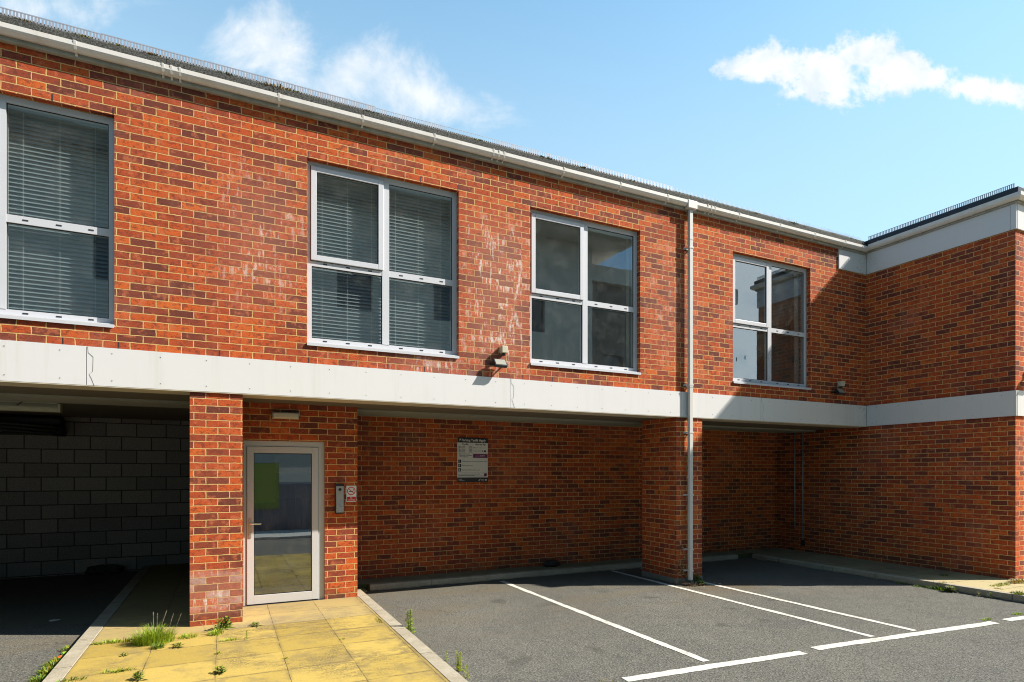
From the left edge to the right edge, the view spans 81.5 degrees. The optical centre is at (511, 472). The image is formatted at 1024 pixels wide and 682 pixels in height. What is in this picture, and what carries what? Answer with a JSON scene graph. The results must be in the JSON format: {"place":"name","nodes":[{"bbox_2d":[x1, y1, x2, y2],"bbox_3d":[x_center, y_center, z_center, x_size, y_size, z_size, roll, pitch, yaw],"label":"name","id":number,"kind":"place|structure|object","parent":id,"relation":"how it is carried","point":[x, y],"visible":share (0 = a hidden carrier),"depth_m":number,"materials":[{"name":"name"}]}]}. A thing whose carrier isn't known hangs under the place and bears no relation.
{"place":"outdoors","nodes":[
{"label":"outdoors","id":0,"kind":"place"},
{"bbox_2d":[61,563,448,681],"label":"paved path","id":1,"kind":"structure","parent":0,"point":[304,637],"depth_m":5.48,"materials":[{"name":"beige stone"}]},
{"bbox_2d":[56,676,86,681],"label":"grass tuft","id":2,"kind":"object","parent":1,"relation":"on","point":[64,679],"visible":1,"depth_m":4.58,"materials":[{"name":"green plant"}]},
{"bbox_2d":[92,636,142,644],"bbox_3d":[-3.725,1.579,5.620,0.452,0.050,0.163,0,0,-26],"label":"grass tuft","id":3,"kind":"object","parent":1,"relation":"on","point":[111,642],"visible":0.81,"depth_m":5.60,"materials":[{"name":"green plant"}]},
{"bbox_2d":[101,665,137,673],"bbox_3d":[-3.179,1.583,4.778,0.285,0.040,0.118,0,0,-26],"label":"grass tuft","id":4,"kind":"object","parent":1,"relation":"on","point":[118,670],"visible":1,"depth_m":4.78,"materials":[{"name":"green plant"}]},
{"bbox_2d":[133,670,146,680],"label":"weed","id":5,"kind":"object","parent":1,"relation":"on","point":[136,675],"visible":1,"depth_m":4.59,"materials":[{"name":"green plant"}]},
{"bbox_2d":[126,611,180,645],"bbox_3d":[-3.378,1.452,5.611,0.442,0.302,0.427,0,0,15],"label":"grass tuft","id":6,"kind":"object","parent":1,"relation":"on","point":[160,635],"visible":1,"depth_m":5.56,"materials":[{"name":"green plant"}]},
{"bbox_2d":[149,642,168,649],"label":"grass tuft","id":7,"kind":"object","parent":1,"relation":"on","point":[158,646],"visible":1,"depth_m":5.42,"materials":[{"name":"green plant"}]},
{"bbox_2d":[170,642,182,647],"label":"weed","id":8,"kind":"object","parent":1,"relation":"on","point":[179,644],"visible":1,"depth_m":5.44,"materials":[{"name":"green plant"}]},
{"bbox_2d":[178,632,198,638],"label":"grass tuft","id":9,"kind":"object","parent":1,"relation":"on","point":[185,635],"visible":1,"depth_m":5.79,"materials":[{"name":"green plant"}]},
{"bbox_2d":[200,622,223,635],"bbox_3d":[-2.945,1.539,5.896,0.212,0.130,0.221,0,0,40],"label":"grass tuft","id":10,"kind":"object","parent":1,"relation":"on","point":[214,632],"visible":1,"depth_m":5.89,"materials":[{"name":"green plant"}]},
{"bbox_2d":[213,665,226,673],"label":"weed","id":11,"kind":"object","parent":1,"relation":"on","point":[221,670],"visible":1,"depth_m":4.74,"materials":[{"name":"green plant"}]},
{"bbox_2d":[214,616,234,628],"bbox_3d":[-2.953,1.539,6.083,0.183,0.126,0.219,0,0,8],"label":"weed","id":12,"kind":"object","parent":1,"relation":"on","point":[224,624],"visible":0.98,"depth_m":6.11,"materials":[{"name":"green plant"}]},
{"bbox_2d":[219,637,239,641],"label":"grass tuft","id":13,"kind":"object","parent":1,"relation":"on","point":[230,639],"visible":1,"depth_m":5.68,"materials":[{"name":"green plant"}]},
{"bbox_2d":[0,557,1023,681],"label":"car park ground","id":14,"kind":"structure","parent":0,"point":[495,631],"depth_m":6.56,"materials":[{"name":"grey asphalt"}]},
{"bbox_2d":[27,673,46,681],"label":"weed","id":15,"kind":"object","parent":14,"relation":"on","point":[41,678],"visible":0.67,"depth_m":4.79,"materials":[{"name":"green plant"}]},
{"bbox_2d":[34,664,56,676],"bbox_3d":[-3.889,1.653,4.977,0.201,0.071,0.282,0,0,-26],"label":"weed","id":16,"kind":"object","parent":14,"relation":"on","point":[47,670],"visible":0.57,"depth_m":4.99,"materials":[{"name":"green plant"}]},
{"bbox_2d":[43,658,60,667],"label":"weed","id":17,"kind":"object","parent":14,"relation":"on","point":[52,662],"visible":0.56,"depth_m":5.20,"materials":[{"name":"green plant"}]},
{"bbox_2d":[60,645,71,651],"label":"weed","id":18,"kind":"object","parent":14,"relation":"on","point":[67,647],"visible":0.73,"depth_m":5.67,"materials":[{"name":"green plant"}]},
{"bbox_2d":[42,566,150,681],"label":"kerb","id":19,"kind":"structure","parent":14,"relation":"on","point":[67,662],"depth_m":5.88,"materials":[{"name":"concrete"}]},
{"bbox_2d":[84,564,124,574],"bbox_3d":[-6.787,1.603,9.904,0.582,0.167,0.262,0,0,-26],"label":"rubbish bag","id":20,"kind":"object","parent":14,"relation":"on","point":[102,569],"visible":1,"depth_m":9.83,"materials":[{"name":"black plastic"}]},
{"bbox_2d":[405,609,415,632],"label":"weed","id":21,"kind":"object","parent":14,"relation":"on","point":[409,622],"visible":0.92,"depth_m":6.22,"materials":[{"name":"green plant"}]},
{"bbox_2d":[357,589,467,681],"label":"kerb","id":22,"kind":"structure","parent":14,"relation":"on","point":[449,673],"depth_m":5.61,"materials":[{"name":"concrete"}]},
{"bbox_2d":[455,652,462,670],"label":"weed","id":23,"kind":"object","parent":14,"relation":"on","point":[458,664],"visible":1,"depth_m":5.05,"materials":[{"name":"green plant"}]},
{"bbox_2d":[462,665,470,677],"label":"weed","id":24,"kind":"object","parent":14,"relation":"on","point":[465,671],"visible":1,"depth_m":4.89,"materials":[{"name":"green plant"}]},
{"bbox_2d":[0,7,1023,626],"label":"brick building","id":25,"kind":"structure","parent":14,"relation":"on","point":[204,271],"depth_m":8.91,"materials":[{"name":"brick"}]},
{"bbox_2d":[0,401,62,412],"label":"strip light","id":26,"kind":"object","parent":25,"relation":"attached to","point":[29,406],"visible":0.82,"depth_m":6.97,"materials":[{"name":"white plastic"}]},
{"bbox_2d":[0,416,66,436],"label":"pipework","id":27,"kind":"object","parent":25,"relation":"attached to","point":[34,425],"visible":1,"depth_m":9.24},
{"bbox_2d":[0,94,113,327],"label":"window","id":28,"kind":"structure","parent":25,"relation":"in","point":[6,219],"depth_m":5.82,"materials":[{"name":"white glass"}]},
{"bbox_2d":[257,80,290,90],"bbox_3d":[-2.598,-4.239,6.517,0.398,0.054,0.136,0,0,-26],"label":"moss clump","id":29,"kind":"object","parent":25,"relation":"on","point":[277,85],"visible":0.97,"depth_m":6.49,"materials":[{"name":"plant"}]},
{"bbox_2d":[243,440,323,606],"bbox_3d":[-2.812,0.639,7.355,0.938,2.055,0.215,0,0,-26],"label":"door","id":30,"kind":"structure","parent":25,"relation":"in","point":[316,449],"depth_m":7.34,"materials":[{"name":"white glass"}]},
{"bbox_2d":[272,411,298,419],"bbox_3d":[-2.768,-0.701,7.267,0.310,0.085,0.092,0,0,-26],"label":"wall lamp","id":31,"kind":"object","parent":25,"relation":"attached to","point":[286,415],"visible":1,"depth_m":7.24,"materials":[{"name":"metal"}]},
{"bbox_2d":[335,484,343,513],"bbox_3d":[-2.195,0.331,7.563,0.114,0.380,0.058,0,0,-26],"label":"entry phone","id":32,"kind":"object","parent":25,"relation":"attached to","point":[339,498],"visible":1,"depth_m":7.54,"materials":[{"name":"silver plastic"}]},
{"bbox_2d":[346,486,355,501],"bbox_3d":[-2.069,0.270,7.651,0.127,0.208,0.009,0,0,-26],"label":"no smoking sign","id":33,"kind":"object","parent":25,"relation":"attached to","point":[350,493],"visible":1,"depth_m":7.65,"materials":[{"name":"white plastic"}]},
{"bbox_2d":[307,161,458,358],"bbox_3d":[-1.530,-2.487,7.160,1.816,2.112,0.242,0,0,-26],"label":"window","id":34,"kind":"structure","parent":25,"relation":"in","point":[380,269],"depth_m":7.15,"materials":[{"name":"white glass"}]},
{"bbox_2d":[457,437,487,481],"bbox_3d":[-0.641,-0.210,9.692,0.536,0.723,0.015,0,0,-26],"label":"parking sign","id":35,"kind":"object","parent":25,"relation":"attached to","point":[472,459],"visible":1,"depth_m":9.69,"materials":[{"name":"white metal"}]},
{"bbox_2d":[490,353,507,367],"bbox_3d":[-0.164,-1.452,7.624,0.196,0.219,0.154,0,0,-26],"label":"floodlight","id":36,"kind":"object","parent":25,"relation":"attached to","point":[501,363],"visible":1,"depth_m":7.58,"materials":[{"name":"black plastic"}]},
{"bbox_2d":[499,346,507,355],"bbox_3d":[-0.109,-1.574,7.682,0.084,0.120,0.098,0,0,-26],"label":"sensor box","id":37,"kind":"object","parent":25,"relation":"attached to","point":[503,350],"visible":1,"depth_m":7.65,"materials":[{"name":"beige plastic"}]},
{"bbox_2d":[530,209,640,374],"bbox_3d":[1.031,-2.487,8.356,1.816,2.112,0.167,0,0,-26],"label":"window","id":38,"kind":"structure","parent":25,"relation":"in","point":[581,300],"depth_m":8.35,"materials":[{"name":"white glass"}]},
{"bbox_2d":[733,254,810,389],"bbox_3d":[4.318,-2.487,9.945,1.816,2.112,0.167,0,0,-26],"label":"window","id":39,"kind":"structure","parent":25,"relation":"in","point":[765,327],"depth_m":9.95,"materials":[{"name":"white plastic"}]},
{"bbox_2d":[794,433,795,527],"bbox_3d":[5.847,0.161,12.281,0.028,1.950,0.044,0,0,-26],"label":"conduit","id":40,"kind":"object","parent":25,"relation":"attached to","point":[794,480],"visible":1,"depth_m":12.27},
{"bbox_2d":[802,433,803,539],"bbox_3d":[5.929,0.286,12.110,0.028,2.200,0.044,0,0,-26],"label":"conduit","id":41,"kind":"object","parent":25,"relation":"attached to","point":[802,486],"visible":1,"depth_m":12.10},
{"bbox_2d":[831,383,845,394],"bbox_3d":[5.770,-1.482,10.491,0.196,0.219,0.154,0,0,-26],"label":"floodlight","id":42,"kind":"object","parent":25,"relation":"attached to","point":[839,391],"visible":1,"depth_m":10.45,"materials":[{"name":"black plastic"}]},
{"bbox_2d":[837,381,844,387],"bbox_3d":[5.847,-1.564,10.561,0.084,0.120,0.098,0,0,-26],"label":"sensor box","id":43,"kind":"object","parent":25,"relation":"attached to","point":[841,384],"visible":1,"depth_m":10.53,"materials":[{"name":"beige plastic"}]},
{"bbox_2d":[368,554,737,590],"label":"kerb","id":44,"kind":"structure","parent":14,"relation":"on","point":[463,579],"depth_m":9.45,"materials":[{"name":"concrete"}]},
{"bbox_2d":[500,581,709,661],"bbox_3d":[0.784,1.682,7.275,0.098,0.001,4.370,0,0,-26],"label":"parking line","id":45,"kind":"object","parent":14,"relation":"on","point":[692,655],"visible":1,"depth_m":6.46,"materials":[{"name":"paint"}]},
{"bbox_2d":[683,580,701,585],"bbox_3d":[2.711,1.650,8.915,0.419,0.076,0.351,0,0,-26],"label":"dry debris","id":46,"kind":"object","parent":14,"relation":"on","point":[692,583],"visible":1,"depth_m":8.93,"materials":[{"name":"brown plant"}]},
{"bbox_2d":[691,574,702,582],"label":"weed","id":47,"kind":"object","parent":14,"relation":"on","point":[698,579],"visible":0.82,"depth_m":9.07,"materials":[{"name":"green plant"}]},
{"bbox_2d":[621,651,806,681],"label":"parking line","id":48,"kind":"object","parent":14,"relation":"on","point":[698,668],"visible":1,"depth_m":5.16,"materials":[{"name":"paint"}]},
{"bbox_2d":[613,570,872,636],"bbox_3d":[2.712,1.682,8.162,0.097,0.001,4.570,0,0,-26],"label":"parking line","id":49,"kind":"object","parent":14,"relation":"on","point":[829,625],"visible":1,"depth_m":7.42,"materials":[{"name":"paint"}]},
{"bbox_2d":[641,568,914,630],"bbox_3d":[3.296,1.682,8.416,0.098,0.001,4.620,0,0,-26],"label":"parking line","id":50,"kind":"object","parent":14,"relation":"on","point":[814,607],"visible":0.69,"depth_m":7.37,"materials":[{"name":"paint"}]},
{"bbox_2d":[752,554,1023,602],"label":"kerb","id":51,"kind":"structure","parent":14,"relation":"on","point":[958,588],"depth_m":9.20,"materials":[{"name":"concrete"}]},
{"bbox_2d":[1010,590,1023,594],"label":"grass tuft","id":52,"kind":"object","parent":51,"relation":"on","point":[1019,592],"visible":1,"depth_m":7.84,"materials":[{"name":"green plant"}]},
{"bbox_2d":[811,621,999,649],"bbox_3d":[4.163,1.682,6.186,2.728,0.001,0.120,0,0,-21],"label":"parking line","id":53,"kind":"object","parent":14,"relation":"on","point":[853,642],"visible":1,"depth_m":6.14,"materials":[{"name":"paint"}]},
{"bbox_2d":[927,581,952,591],"bbox_3d":[6.167,1.621,8.532,0.213,0.135,0.426,0,0,-26],"label":"grass tuft","id":54,"kind":"object","parent":14,"relation":"on","point":[939,589],"visible":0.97,"depth_m":8.57,"materials":[{"name":"green plant"}]},
{"bbox_2d":[944,585,958,592],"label":"weed","id":55,"kind":"object","parent":14,"relation":"on","point":[949,588],"visible":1,"depth_m":8.40,"materials":[{"name":"green plant"}]},
{"bbox_2d":[1003,616,1023,620],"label":"parking line","id":56,"kind":"object","parent":14,"relation":"on","point":[1015,618],"visible":1,"depth_m":6.86,"materials":[{"name":"paint"}]},
{"bbox_2d":[0,0,1023,240],"label":"sky","id":57,"kind":"structure","parent":0,"point":[862,119],"materials":[{"name":"blue"}]},
{"bbox_2d":[357,551,749,592],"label":"pavement","id":58,"kind":"structure","parent":0,"point":[362,584],"depth_m":9.73,"materials":[{"name":"grey concrete"}]},
{"bbox_2d":[542,559,560,566],"bbox_3d":[0.671,1.541,10.144,0.368,0.116,0.188,0,0,-26],"label":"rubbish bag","id":59,"kind":"object","parent":58,"relation":"on","point":[551,563],"visible":1,"depth_m":10.07,"materials":[{"name":"black plastic"}]},
{"bbox_2d":[735,547,1023,593],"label":"pavement","id":60,"kind":"structure","parent":0,"point":[972,580],"depth_m":9.83,"materials":[{"name":"grey concrete"}]},
{"bbox_2d":[990,582,1010,586],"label":"grass tuft","id":61,"kind":"object","parent":60,"relation":"on","point":[1001,584],"visible":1,"depth_m":8.48,"materials":[{"name":"green plant"}]},
{"bbox_2d":[1007,577,1023,583],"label":"grass tuft","id":62,"kind":"object","parent":60,"relation":"on","point":[1017,581],"visible":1,"depth_m":8.63,"materials":[{"name":"green plant"}]}
]}

